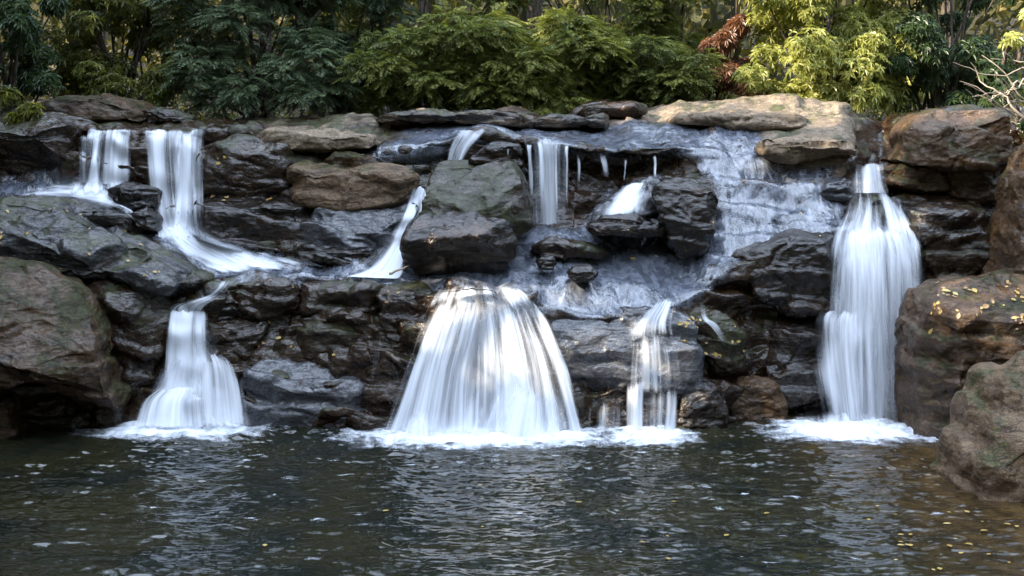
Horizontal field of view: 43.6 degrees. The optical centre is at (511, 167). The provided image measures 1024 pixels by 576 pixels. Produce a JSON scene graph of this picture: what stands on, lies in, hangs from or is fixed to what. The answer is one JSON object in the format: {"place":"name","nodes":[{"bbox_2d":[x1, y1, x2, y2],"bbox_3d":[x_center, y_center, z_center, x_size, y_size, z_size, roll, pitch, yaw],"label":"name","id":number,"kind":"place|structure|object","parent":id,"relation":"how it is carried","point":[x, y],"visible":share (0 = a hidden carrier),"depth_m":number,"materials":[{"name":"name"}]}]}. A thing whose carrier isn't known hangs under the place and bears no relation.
{"place":"outdoors","nodes":[
{"label":"outdoors","id":0,"kind":"place"},
{"bbox_2d":[0,110,850,319],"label":"water","id":1,"kind":"structure","parent":0,"point":[647,277],"depth_m":17.88,"materials":[{"name":"white liquid"}]},
{"bbox_2d":[0,413,1023,575],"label":"water","id":2,"kind":"structure","parent":0,"point":[309,501],"depth_m":12.44,"materials":[{"name":"grey liquid"}]},
{"bbox_2d":[88,402,127,428],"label":"rock","id":3,"kind":"object","parent":2,"relation":"in","point":[103,417],"visible":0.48,"depth_m":16.31,"materials":[{"name":"black stone"}]},
{"bbox_2d":[98,421,258,437],"bbox_3d":[-4.201,3.277,16.196,3.061,0.115,1.780,0,0,0],"label":"foam","id":4,"kind":"object","parent":2,"relation":"on","point":[132,427],"visible":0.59,"depth_m":16.00,"materials":[{"name":"white"}]},
{"bbox_2d":[137,310,241,426],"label":"waterfall","id":5,"kind":"structure","parent":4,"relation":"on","point":[171,407],"depth_m":16.23,"materials":[{"name":"white liquid"}]},
{"bbox_2d":[352,424,611,447],"bbox_3d":[-0.344,3.272,15.714,4.376,0.136,1.900,0,0,0],"label":"foam","id":6,"kind":"object","parent":2,"relation":"on","point":[478,437],"visible":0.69,"depth_m":15.51,"materials":[{"name":"white"}]},
{"bbox_2d":[390,288,580,437],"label":"waterfall","id":7,"kind":"structure","parent":2,"relation":"on","point":[517,415],"depth_m":15.91,"materials":[{"name":"white liquid"}]},
{"bbox_2d":[615,425,690,445],"bbox_3d":[1.724,3.257,15.761,1.383,0.132,1.540,0,0,0],"label":"foam","id":8,"kind":"object","parent":2,"relation":"on","point":[645,435],"visible":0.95,"depth_m":15.59,"materials":[{"name":"white"}]},
{"bbox_2d":[779,418,936,443],"bbox_3d":[4.280,3.278,16.000,2.835,0.108,1.960,0,0,0],"label":"foam","id":9,"kind":"object","parent":2,"relation":"on","point":[850,430],"visible":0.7,"depth_m":15.96,"materials":[{"name":"white"}]},
{"bbox_2d":[894,268,1023,439],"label":"boulder","id":10,"kind":"object","parent":2,"relation":"in","point":[939,361],"visible":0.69,"depth_m":15.68,"materials":[{"name":"brown stone"}]},
{"bbox_2d":[928,350,1023,501],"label":"boulder","id":11,"kind":"object","parent":2,"relation":"in","point":[979,445],"visible":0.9,"depth_m":13.29,"materials":[{"name":"brown stone"}]},
{"bbox_2d":[0,93,1023,431],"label":"bedrock ledge","id":12,"kind":"object","parent":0,"point":[376,363],"visible":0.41,"depth_m":17.30,"materials":[{"name":"grey stone"}]},
{"bbox_2d":[0,392,30,439],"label":"rock","id":13,"kind":"object","parent":12,"relation":"on","point":[12,410],"visible":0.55,"depth_m":15.79,"materials":[{"name":"black stone"}]},
{"bbox_2d":[0,85,46,124],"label":"rhododendron","id":14,"kind":"object","parent":12,"relation":"on","point":[26,111],"visible":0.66,"depth_m":18.81,"materials":[{"name":"green plant"}]},
{"bbox_2d":[0,0,72,105],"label":"rhododendron","id":15,"kind":"object","parent":12,"relation":"on","point":[21,25],"visible":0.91,"depth_m":20.58,"materials":[{"name":"green plant"}]},
{"bbox_2d":[0,105,98,175],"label":"boulder","id":16,"kind":"object","parent":12,"relation":"on","point":[47,140],"visible":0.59,"depth_m":18.57,"materials":[{"name":"grey stone"}]},
{"bbox_2d":[0,256,131,408],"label":"boulder","id":17,"kind":"object","parent":12,"relation":"on","point":[56,332],"visible":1,"depth_m":15.57,"materials":[{"name":"stone"}]},
{"bbox_2d":[40,93,155,123],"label":"boulder","id":18,"kind":"object","parent":12,"relation":"on","point":[104,107],"visible":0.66,"depth_m":19.70,"materials":[{"name":"grey stone"}]},
{"bbox_2d":[0,193,197,298],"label":"rock slab","id":19,"kind":"object","parent":12,"relation":"on","point":[58,236],"visible":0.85,"depth_m":16.84,"materials":[{"name":"stone"}]},
{"bbox_2d":[27,186,293,311],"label":"rapids","id":20,"kind":"structure","parent":19,"relation":"on","point":[217,255],"depth_m":17.70,"materials":[{"name":"white liquid"}]},
{"bbox_2d":[72,129,128,193],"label":"waterfall","id":21,"kind":"structure","parent":12,"relation":"on","point":[114,174],"depth_m":18.65,"materials":[{"name":"white liquid"}]},
{"bbox_2d":[78,198,146,233],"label":"rock","id":22,"kind":"object","parent":12,"relation":"on","point":[104,215],"visible":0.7,"depth_m":17.71,"materials":[{"name":"grey stone"}]},
{"bbox_2d":[2,0,226,107],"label":"rhododendron","id":23,"kind":"object","parent":12,"relation":"on","point":[86,24],"visible":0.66,"depth_m":21.93,"materials":[{"name":"green plant"}]},
{"bbox_2d":[71,60,170,106],"bbox_3d":[-6.576,-1.264,21.867,1.678,1.101,1.284,0,0,0],"label":"shrub","id":24,"kind":"object","parent":12,"relation":"on","point":[79,73],"visible":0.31,"depth_m":21.47,"materials":[{"name":"green plant"}]},
{"bbox_2d":[88,278,173,391],"bbox_3d":[-5.026,2.229,16.985,1.262,1.862,1.311,0,0,0],"label":"boulder","id":25,"kind":"object","parent":12,"relation":"on","point":[140,326],"visible":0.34,"depth_m":16.49,"materials":[{"name":"grey stone"}]},
{"bbox_2d":[108,181,162,212],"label":"rock","id":26,"kind":"object","parent":12,"relation":"on","point":[133,196],"visible":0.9,"depth_m":18.06,"materials":[{"name":"grey stone"}]},
{"bbox_2d":[130,207,163,231],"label":"rock","id":27,"kind":"object","parent":12,"relation":"on","point":[150,219],"visible":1,"depth_m":17.79,"materials":[{"name":"grey stone"}]},
{"bbox_2d":[141,107,199,122],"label":"rock slab","id":28,"kind":"object","parent":12,"relation":"on","point":[161,114],"visible":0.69,"depth_m":20.00,"materials":[{"name":"grey stone"}]},
{"bbox_2d":[146,129,204,237],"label":"waterfall","id":29,"kind":"structure","parent":12,"relation":"on","point":[157,138],"depth_m":18.52,"materials":[{"name":"white liquid"}]},
{"bbox_2d":[169,268,214,298],"bbox_3d":[-4.505,1.622,17.229,1.066,0.528,1.022,0,0,0],"label":"rock slab","id":30,"kind":"object","parent":12,"relation":"on","point":[196,279],"visible":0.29,"depth_m":16.87,"materials":[{"name":"grey stone"}]},
{"bbox_2d":[187,391,209,427],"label":"waterfall","id":31,"kind":"object","parent":12,"relation":"on","point":[195,421],"visible":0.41,"depth_m":16.17,"materials":[{"name":"white liquid"}]},
{"bbox_2d":[205,293,245,321],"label":"rock","id":32,"kind":"object","parent":12,"relation":"on","point":[230,311],"visible":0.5,"depth_m":16.84,"materials":[{"name":"grey stone"}]},
{"bbox_2d":[205,317,270,360],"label":"rock","id":33,"kind":"object","parent":12,"relation":"on","point":[241,338],"visible":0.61,"depth_m":16.67,"materials":[{"name":"grey stone"}]},
{"bbox_2d":[195,134,301,196],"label":"boulder","id":34,"kind":"object","parent":12,"relation":"on","point":[236,171],"visible":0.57,"depth_m":18.27,"materials":[{"name":"grey stone"}]},
{"bbox_2d":[139,0,364,119],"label":"hemlock tree","id":35,"kind":"object","parent":12,"relation":"on","point":[250,94],"visible":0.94,"depth_m":21.43,"materials":[{"name":"green plant"}]},
{"bbox_2d":[192,195,313,254],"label":"boulder","id":36,"kind":"object","parent":12,"relation":"on","point":[245,223],"visible":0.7,"depth_m":17.74,"materials":[{"name":"grey stone"}]},
{"bbox_2d":[234,277,300,320],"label":"rock","id":37,"kind":"object","parent":12,"relation":"on","point":[266,299],"visible":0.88,"depth_m":16.81,"materials":[{"name":"grey stone"}]},
{"bbox_2d":[240,357,364,428],"bbox_3d":[-2.657,3.014,16.682,1.701,1.144,1.042,0,0,0],"label":"boulder","id":38,"kind":"object","parent":12,"relation":"on","point":[302,396],"visible":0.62,"depth_m":16.28,"materials":[{"name":"grey stone"}]},
{"bbox_2d":[257,126,380,153],"bbox_3d":[-2.885,-0.407,19.101,1.899,0.439,1.422,0,0,0],"label":"rock slab","id":39,"kind":"object","parent":12,"relation":"on","point":[328,140],"visible":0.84,"depth_m":18.47,"materials":[{"name":"grey stone"}]},
{"bbox_2d":[295,320,359,362],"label":"boulder","id":40,"kind":"object","parent":12,"relation":"on","point":[315,339],"visible":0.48,"depth_m":16.58,"materials":[{"name":"grey stone"}]},
{"bbox_2d":[295,243,379,267],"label":"rock","id":41,"kind":"object","parent":12,"relation":"on","point":[312,254],"visible":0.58,"depth_m":17.49,"materials":[{"name":"grey stone"}]},
{"bbox_2d":[299,277,383,316],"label":"rock","id":42,"kind":"object","parent":12,"relation":"on","point":[349,293],"visible":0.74,"depth_m":16.76,"materials":[{"name":"grey stone"}]},
{"bbox_2d":[323,151,378,166],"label":"rock","id":43,"kind":"object","parent":12,"relation":"on","point":[344,159],"visible":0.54,"depth_m":18.36,"materials":[{"name":"grey stone"}]},
{"bbox_2d":[273,0,429,113],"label":"hemlock tree","id":44,"kind":"object","parent":12,"relation":"on","point":[382,7],"visible":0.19,"depth_m":22.54,"materials":[{"name":"green plant"}]},
{"bbox_2d":[287,160,419,210],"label":"boulder","id":45,"kind":"object","parent":12,"relation":"on","point":[379,185],"visible":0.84,"depth_m":17.95,"materials":[{"name":"brown stone"}]},
{"bbox_2d":[300,202,418,259],"bbox_3d":[-2.167,0.899,18.050,1.707,0.966,1.181,0,0,0],"label":"rock slab","id":46,"kind":"object","parent":12,"relation":"on","point":[372,230],"visible":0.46,"depth_m":17.71,"materials":[{"name":"grey stone"}]},
{"bbox_2d":[349,186,425,277],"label":"waterfall","id":47,"kind":"structure","parent":12,"relation":"on","point":[391,260],"depth_m":17.52,"materials":[{"name":"white liquid"}]},
{"bbox_2d":[389,266,408,274],"bbox_3d":[-1.499,1.353,16.917,0.271,0.112,0.044,0,0,-30],"label":"twig","id":48,"kind":"object","parent":12,"relation":"on","point":[392,272],"visible":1,"depth_m":16.89,"materials":[{"name":"brown wood"}]},
{"bbox_2d":[375,281,434,342],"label":"rock","id":49,"kind":"object","parent":12,"relation":"on","point":[396,307],"visible":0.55,"depth_m":16.61,"materials":[{"name":"grey stone"}]},
{"bbox_2d":[332,0,545,116],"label":"hemlock tree","id":50,"kind":"object","parent":12,"relation":"on","point":[433,77],"visible":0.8,"depth_m":21.29,"materials":[{"name":"green plant"}]},
{"bbox_2d":[375,108,535,128],"bbox_3d":[-0.870,-0.756,20.165,2.523,0.380,1.326,0,0,0],"label":"rock slab","id":51,"kind":"object","parent":12,"relation":"on","point":[477,117],"visible":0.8,"depth_m":19.61,"materials":[{"name":"grey stone"}]},
{"bbox_2d":[399,210,517,275],"bbox_3d":[-0.723,0.988,17.361,1.619,1.047,1.526,0,0,0],"label":"boulder","id":52,"kind":"object","parent":12,"relation":"on","point":[449,242],"visible":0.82,"depth_m":16.84,"materials":[{"name":"grey stone"}]},
{"bbox_2d":[459,129,483,159],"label":"waterfall","id":53,"kind":"structure","parent":12,"relation":"on","point":[474,136],"depth_m":18.69,"materials":[{"name":"white liquid"}]},
{"bbox_2d":[419,160,533,239],"bbox_3d":[-0.476,0.474,17.755,1.569,1.190,1.691,0,0,0],"label":"boulder","id":54,"kind":"object","parent":12,"relation":"on","point":[496,189],"visible":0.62,"depth_m":17.26,"materials":[{"name":"grey stone"}]},
{"bbox_2d":[468,141,524,167],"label":"rock","id":55,"kind":"object","parent":12,"relation":"on","point":[498,151],"visible":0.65,"depth_m":18.16,"materials":[{"name":"grey stone"}]},
{"bbox_2d":[495,105,539,117],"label":"rock slab","id":56,"kind":"object","parent":12,"relation":"on","point":[513,109],"visible":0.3,"depth_m":20.34,"materials":[{"name":"grey stone"}]},
{"bbox_2d":[444,0,636,115],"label":"hemlock tree","id":57,"kind":"object","parent":12,"relation":"on","point":[540,91],"visible":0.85,"depth_m":21.38,"materials":[{"name":"green plant"}]},
{"bbox_2d":[535,254,556,269],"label":"rock","id":58,"kind":"object","parent":12,"relation":"on","point":[546,262],"visible":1,"depth_m":17.07,"materials":[{"name":"grey stone"}]},
{"bbox_2d":[528,143,567,223],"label":"waterfall","id":59,"kind":"structure","parent":12,"relation":"on","point":[550,204],"depth_m":18.39,"materials":[{"name":"white liquid"}]},
{"bbox_2d":[531,236,606,259],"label":"rock","id":60,"kind":"object","parent":12,"relation":"on","point":[556,247],"visible":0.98,"depth_m":17.52,"materials":[{"name":"grey stone"}]},
{"bbox_2d":[534,112,609,129],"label":"rock slab","id":61,"kind":"object","parent":12,"relation":"on","point":[552,121],"visible":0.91,"depth_m":19.75,"materials":[{"name":"grey stone"}]},
{"bbox_2d":[566,264,597,282],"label":"rock","id":62,"kind":"object","parent":12,"relation":"on","point":[579,273],"visible":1,"depth_m":16.86,"materials":[{"name":"grey stone"}]},
{"bbox_2d":[567,99,647,119],"bbox_3d":[1.523,-0.921,20.836,1.321,0.425,1.136,0,0,0],"label":"rock slab","id":63,"kind":"object","parent":12,"relation":"on","point":[621,109],"visible":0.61,"depth_m":20.40,"materials":[{"name":"grey stone"}]},
{"bbox_2d":[586,176,660,224],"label":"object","id":64,"kind":"structure","parent":12,"relation":"on","point":[647,208],"depth_m":17.99,"materials":[{"name":"white liquid"}]},
{"bbox_2d":[608,183,642,214],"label":"waterfall","id":65,"kind":"structure","parent":64,"relation":"on","point":[627,199],"depth_m":17.80,"materials":[{"name":"white liquid"}]},
{"bbox_2d":[585,213,666,238],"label":"rock","id":66,"kind":"object","parent":12,"relation":"on","point":[621,224],"visible":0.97,"depth_m":17.44,"materials":[{"name":"grey stone"}]},
{"bbox_2d":[549,306,704,408],"bbox_3d":[1.489,2.483,16.787,2.105,1.366,1.032,0,0,0],"label":"rock slab","id":67,"kind":"object","parent":12,"relation":"on","point":[598,355],"visible":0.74,"depth_m":16.39,"materials":[{"name":"grey stone"}]},
{"bbox_2d":[596,410,678,427],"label":"rock","id":68,"kind":"object","parent":12,"relation":"on","point":[622,419],"visible":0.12,"depth_m":16.34,"materials":[{"name":"grey stone"}]},
{"bbox_2d":[602,300,675,431],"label":"waterfall","id":69,"kind":"structure","parent":12,"relation":"on","point":[636,411],"depth_m":16.04,"materials":[{"name":"white liquid"}]},
{"bbox_2d":[564,27,731,107],"bbox_3d":[2.309,-1.390,22.120,2.992,2.083,2.194,0,0,0],"label":"hemlock tree","id":70,"kind":"object","parent":12,"relation":"on","point":[649,83],"visible":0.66,"depth_m":21.62,"materials":[{"name":"green plant"}]},
{"bbox_2d":[651,176,718,258],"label":"boulder","id":71,"kind":"object","parent":12,"relation":"on","point":[686,208],"visible":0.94,"depth_m":17.30,"materials":[{"name":"grey stone"}]},
{"bbox_2d":[676,375,729,428],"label":"rock","id":72,"kind":"object","parent":12,"relation":"on","point":[707,407],"visible":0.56,"depth_m":16.31,"materials":[{"name":"stone"}]},
{"bbox_2d":[705,318,716,326],"bbox_3d":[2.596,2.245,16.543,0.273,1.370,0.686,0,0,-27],"label":"trickle","id":73,"kind":"object","parent":12,"relation":"on","point":[710,323],"visible":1,"depth_m":16.50,"materials":[{"name":"white liquid"}]},
{"bbox_2d":[688,306,747,376],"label":"rock","id":74,"kind":"object","parent":12,"relation":"on","point":[722,335],"visible":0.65,"depth_m":16.63,"materials":[{"name":"grey stone"}]},
{"bbox_2d":[695,0,769,100],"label":"shrub","id":75,"kind":"object","parent":12,"relation":"on","point":[729,35],"visible":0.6,"depth_m":22.50,"materials":[{"name":"red plant"}]},
{"bbox_2d":[665,108,808,130],"bbox_3d":[3.506,-0.746,20.153,2.185,0.403,1.727,0,0,0],"label":"rock slab","id":76,"kind":"object","parent":12,"relation":"on","point":[737,119],"visible":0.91,"depth_m":19.39,"materials":[{"name":"grey stone"}]},
{"bbox_2d":[731,374,787,420],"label":"rock","id":77,"kind":"object","parent":12,"relation":"on","point":[761,396],"visible":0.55,"depth_m":16.74,"materials":[{"name":"brown stone"}]},
{"bbox_2d":[731,228,838,319],"bbox_3d":[3.696,1.433,17.623,1.497,1.218,1.150,0,0,0],"label":"boulder","id":78,"kind":"object","parent":12,"relation":"on","point":[795,275],"visible":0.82,"depth_m":17.14,"materials":[{"name":"grey stone"}]},
{"bbox_2d":[754,134,856,164],"bbox_3d":[4.280,-0.289,19.251,1.558,0.521,2.113,0,0,0],"label":"rock slab","id":79,"kind":"object","parent":12,"relation":"on","point":[807,147],"visible":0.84,"depth_m":18.32,"materials":[{"name":"grey stone"}]},
{"bbox_2d":[716,0,926,118],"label":"rhododendron","id":80,"kind":"object","parent":12,"relation":"on","point":[852,58],"visible":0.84,"depth_m":21.71,"materials":[{"name":"plant"}]},
{"bbox_2d":[764,314,879,417],"bbox_3d":[4.123,2.720,17.414,1.641,1.655,1.208,0,0,0],"label":"boulder","id":81,"kind":"object","parent":12,"relation":"on","point":[794,342],"visible":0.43,"depth_m":17.05,"materials":[{"name":"grey stone"}]},
{"bbox_2d":[819,176,852,203],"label":"rock","id":82,"kind":"object","parent":12,"relation":"on","point":[836,188],"visible":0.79,"depth_m":18.08,"materials":[{"name":"grey stone"}]},
{"bbox_2d":[823,164,918,422],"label":"waterfall","id":83,"kind":"structure","parent":12,"relation":"on","point":[865,252],"depth_m":17.01,"materials":[{"name":"white liquid"}]},
{"bbox_2d":[879,162,951,192],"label":"rock","id":84,"kind":"object","parent":12,"relation":"on","point":[910,178],"visible":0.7,"depth_m":18.13,"materials":[{"name":"brown stone"}]},
{"bbox_2d":[889,192,990,281],"bbox_3d":[6.002,1.012,17.980,1.268,1.338,1.380,0,0,0],"label":"boulder","id":85,"kind":"object","parent":12,"relation":"on","point":[952,234],"visible":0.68,"depth_m":17.39,"materials":[{"name":"stone"}]},
{"bbox_2d":[945,171,999,206],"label":"rock","id":86,"kind":"object","parent":85,"relation":"on","point":[975,186],"visible":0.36,"depth_m":18.07,"materials":[{"name":"brown stone"}]},
{"bbox_2d":[881,108,1013,172],"bbox_3d":[6.239,-0.401,18.515,1.564,0.953,1.812,0,0,0],"label":"boulder","id":87,"kind":"object","parent":12,"relation":"on","point":[961,141],"visible":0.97,"depth_m":17.82,"materials":[{"name":"brown stone"}]},
{"bbox_2d":[883,0,1023,113],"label":"rhododendron","id":88,"kind":"object","parent":12,"relation":"on","point":[933,75],"visible":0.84,"depth_m":21.88,"materials":[{"name":"green plant"}]},
{"bbox_2d":[953,52,1023,127],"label":"bare branches","id":89,"kind":"object","parent":12,"relation":"on","point":[1004,94],"visible":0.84,"depth_m":18.93,"materials":[{"name":"brown wood"}]},
{"bbox_2d":[979,143,1023,274],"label":"boulder","id":90,"kind":"object","parent":12,"relation":"on","point":[1005,227],"visible":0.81,"depth_m":17.02,"materials":[{"name":"brown stone"}]},
{"bbox_2d":[988,76,1023,140],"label":"rhododendron","id":91,"kind":"object","parent":12,"relation":"on","point":[998,100],"visible":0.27,"depth_m":19.48,"materials":[{"name":"green plant"}]},
{"bbox_2d":[997,8,1023,64],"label":"rhododendron","id":92,"kind":"object","parent":12,"relation":"on","point":[1015,39],"visible":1,"depth_m":19.61,"materials":[{"name":"yellow plant"}]},
{"bbox_2d":[0,3,1023,119],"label":"ground","id":93,"kind":"structure","parent":0,"point":[1012,23],"depth_m":33.59,"materials":[{"name":"soil"}]},
{"bbox_2d":[90,9,106,56],"bbox_3d":[-8.304,-6.518,25.176,3.313,12.102,3.623,0,0,-16],"label":"tree","id":94,"kind":"object","parent":93,"relation":"on","point":[105,36],"depth_m":25.35,"materials":[{"name":"brown plant"}]},
{"bbox_2d":[258,0,271,114],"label":"tree","id":95,"kind":"object","parent":93,"relation":"on","point":[269,46],"visible":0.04,"depth_m":25.69,"materials":[{"name":"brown plant"}]},
{"bbox_2d":[388,4,400,112],"bbox_3d":[-2.625,-6.688,26.168,3.437,12.118,3.430,0,0,26],"label":"tree","id":96,"kind":"object","parent":93,"relation":"on","point":[400,44],"depth_m":26.40,"materials":[{"name":"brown plant"}]},
{"bbox_2d":[306,0,538,116],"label":"hemlock tree","id":97,"kind":"object","parent":93,"relation":"on","point":[352,25],"visible":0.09,"depth_m":24.40,"materials":[{"name":"green plant"}]},
{"bbox_2d":[417,0,427,32],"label":"tree","id":98,"kind":"object","parent":93,"relation":"on","point":[420,7],"depth_m":26.82,"materials":[{"name":"brown plant"}]},
{"bbox_2d":[0,0,1023,101],"bbox_3d":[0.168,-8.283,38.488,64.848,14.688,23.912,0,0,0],"label":"forest","id":99,"kind":"object","parent":93,"relation":"on","point":[705,26],"visible":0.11,"depth_m":31.14,"materials":[{"name":"green plant"}]},
{"bbox_2d":[1,51,1023,120],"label":"undergrowth","id":100,"kind":"object","parent":93,"relation":"on","point":[233,115],"visible":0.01,"depth_m":25.29,"materials":[{"name":"green plant"}]},
{"bbox_2d":[526,0,541,37],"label":"tree","id":101,"kind":"object","parent":93,"relation":"on","point":[536,11],"visible":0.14,"depth_m":27.33,"materials":[{"name":"grey plant"}]},
{"bbox_2d":[527,0,730,100],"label":"hemlock tree","id":102,"kind":"object","parent":93,"relation":"on","point":[647,14],"visible":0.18,"depth_m":24.20,"materials":[{"name":"green plant"}]},
{"bbox_2d":[660,1,668,69],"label":"tree","id":103,"kind":"object","parent":93,"relation":"on","point":[664,22],"visible":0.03,"depth_m":24.47,"materials":[{"name":"brown plant"}]},
{"bbox_2d":[680,1,684,48],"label":"tree","id":104,"kind":"object","parent":93,"relation":"on","point":[682,14],"visible":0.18,"depth_m":24.37,"materials":[{"name":"brown plant"}]},
{"bbox_2d":[826,2,840,87],"bbox_3d":[6.045,-6.492,25.539,3.474,11.896,4.347,0,0,0],"label":"tree","id":105,"kind":"object","parent":93,"relation":"on","point":[827,24],"visible":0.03,"depth_m":25.41,"materials":[{"name":"brown plant"}]},
{"bbox_2d":[875,49,942,117],"bbox_3d":[7.740,-1.649,24.191,2.097,1.742,1.956,0,0,0],"label":"rhododendron","id":106,"kind":"object","parent":93,"relation":"on","point":[921,98],"visible":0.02,"depth_m":23.76,"materials":[{"name":"green plant"}]},
{"bbox_2d":[941,0,955,65],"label":"tree","id":107,"kind":"object","parent":93,"relation":"on","point":[943,8],"visible":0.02,"depth_m":24.96,"materials":[{"name":"brown plant"}]}
]}

